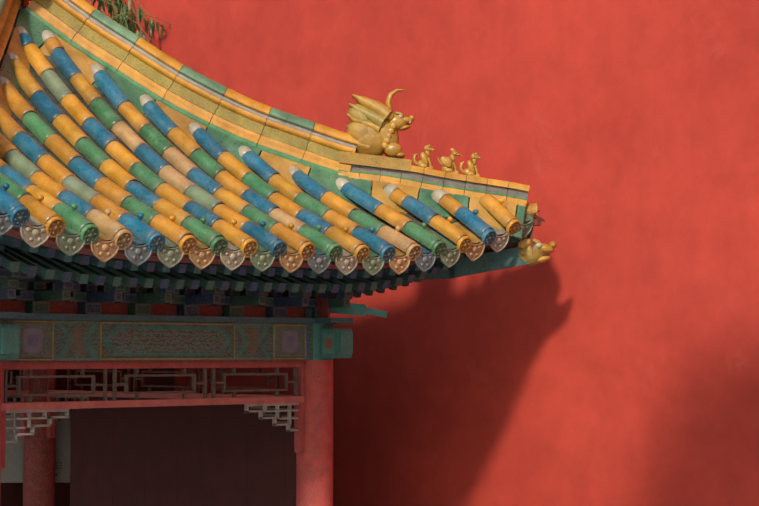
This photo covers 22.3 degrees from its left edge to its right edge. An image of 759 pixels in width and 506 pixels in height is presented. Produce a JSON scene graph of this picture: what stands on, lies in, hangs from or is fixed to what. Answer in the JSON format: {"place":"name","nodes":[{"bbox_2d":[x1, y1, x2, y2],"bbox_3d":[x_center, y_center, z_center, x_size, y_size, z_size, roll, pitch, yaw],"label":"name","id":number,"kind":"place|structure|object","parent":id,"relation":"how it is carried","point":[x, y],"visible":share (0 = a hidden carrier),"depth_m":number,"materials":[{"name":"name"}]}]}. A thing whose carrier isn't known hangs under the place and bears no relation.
{"place":"outdoors","nodes":[
{"label":"outdoors","id":0,"kind":"place"},
{"bbox_2d":[0,368,295,505],"bbox_3d":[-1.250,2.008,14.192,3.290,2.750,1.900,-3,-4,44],"label":"interior wall","id":1,"kind":"structure","parent":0,"point":[217,455],"depth_m":13.54,"materials":[{"name":"red paint"}]},
{"bbox_2d":[29,0,758,505],"bbox_3d":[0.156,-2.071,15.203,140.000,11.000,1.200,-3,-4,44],"label":"red wall","id":2,"kind":"structure","parent":0,"point":[607,354],"depth_m":13.26,"materials":[{"name":"paint"}]},
{"label":"ground","id":3,"kind":"structure","parent":0,"visible":0},
{"bbox_2d":[86,0,170,41],"bbox_3d":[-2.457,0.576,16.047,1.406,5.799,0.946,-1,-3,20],"label":"branches","id":4,"kind":"object","parent":3,"relation":"on","point":[119,15],"visible":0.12,"depth_m":16.09,"materials":[{"name":"plant"}]},
{"bbox_2d":[0,312,352,505],"bbox_3d":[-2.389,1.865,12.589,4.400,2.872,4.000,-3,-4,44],"label":"pavilion frame","id":5,"kind":"object","parent":3,"relation":"on","point":[327,343],"visible":0.58,"depth_m":12.42,"materials":[{"name":"red wood"}]},
{"bbox_2d":[1,412,70,482],"bbox_3d":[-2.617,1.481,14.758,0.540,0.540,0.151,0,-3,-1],"label":"notice board","id":6,"kind":"object","parent":5,"relation":"attached to","point":[12,471],"visible":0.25,"depth_m":14.69,"materials":[{"name":"paint"}]},
{"bbox_2d":[1,360,304,467],"bbox_3d":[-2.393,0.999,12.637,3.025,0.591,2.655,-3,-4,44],"label":"lattice and brackets","id":7,"kind":"object","parent":5,"relation":"attached to","point":[25,406],"visible":1,"depth_m":11.96,"materials":[{"name":"paint"}]},
{"bbox_2d":[7,320,308,360],"bbox_3d":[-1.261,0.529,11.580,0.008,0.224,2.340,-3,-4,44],"label":"painted beam","id":8,"kind":"structure","parent":5,"relation":"attached to","point":[36,340],"depth_m":11.53,"materials":[{"name":"paint"}]},
{"bbox_2d":[0,210,539,317],"bbox_3d":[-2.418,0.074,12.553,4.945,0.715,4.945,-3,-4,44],"label":"eave timber","id":9,"kind":"object","parent":5,"relation":"on","point":[48,277],"visible":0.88,"depth_m":11.32,"materials":[{"name":"paint"}]},
{"bbox_2d":[0,0,32,133],"bbox_3d":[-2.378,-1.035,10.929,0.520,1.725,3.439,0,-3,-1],"label":"hip ridge","id":10,"kind":"structure","parent":9,"relation":"on","point":[11,11],"depth_m":12.07,"materials":[{"name":"ceramic"}]},
{"bbox_2d":[20,0,28,9],"bbox_3d":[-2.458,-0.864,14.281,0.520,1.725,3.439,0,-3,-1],"label":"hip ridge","id":11,"kind":"structure","parent":9,"relation":"on","point":[24,4],"depth_m":12.83,"materials":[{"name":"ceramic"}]},
{"bbox_2d":[13,0,529,237],"bbox_3d":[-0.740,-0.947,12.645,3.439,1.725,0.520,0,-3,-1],"label":"hip ridge","id":12,"kind":"structure","parent":9,"relation":"on","point":[134,65],"depth_m":12.56,"materials":[{"name":"ceramic"}]},
{"bbox_2d":[339,89,556,265],"bbox_3d":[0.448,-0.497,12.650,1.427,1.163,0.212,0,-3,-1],"label":"roof figurines","id":13,"kind":"object","parent":12,"relation":"on","point":[373,127],"visible":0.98,"depth_m":12.59,"materials":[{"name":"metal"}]},
{"bbox_2d":[3,88,542,265],"bbox_3d":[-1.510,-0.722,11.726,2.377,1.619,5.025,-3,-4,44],"label":"studs","id":14,"kind":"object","parent":9,"relation":"on","point":[49,240],"depth_m":10.70,"materials":[{"name":"paint"}]},
{"bbox_2d":[0,25,533,275],"bbox_3d":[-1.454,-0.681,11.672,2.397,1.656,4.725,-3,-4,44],"label":"roof tiles","id":15,"kind":"object","parent":14,"relation":"on","point":[161,196],"visible":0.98,"depth_m":11.54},
{"bbox_2d":[371,187,545,256],"bbox_3d":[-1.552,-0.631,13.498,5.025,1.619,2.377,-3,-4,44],"label":"roof deck","id":16,"kind":"structure","parent":9,"relation":"on","point":[537,220],"depth_m":12.61,"materials":[{"name":"paint"}]}
]}

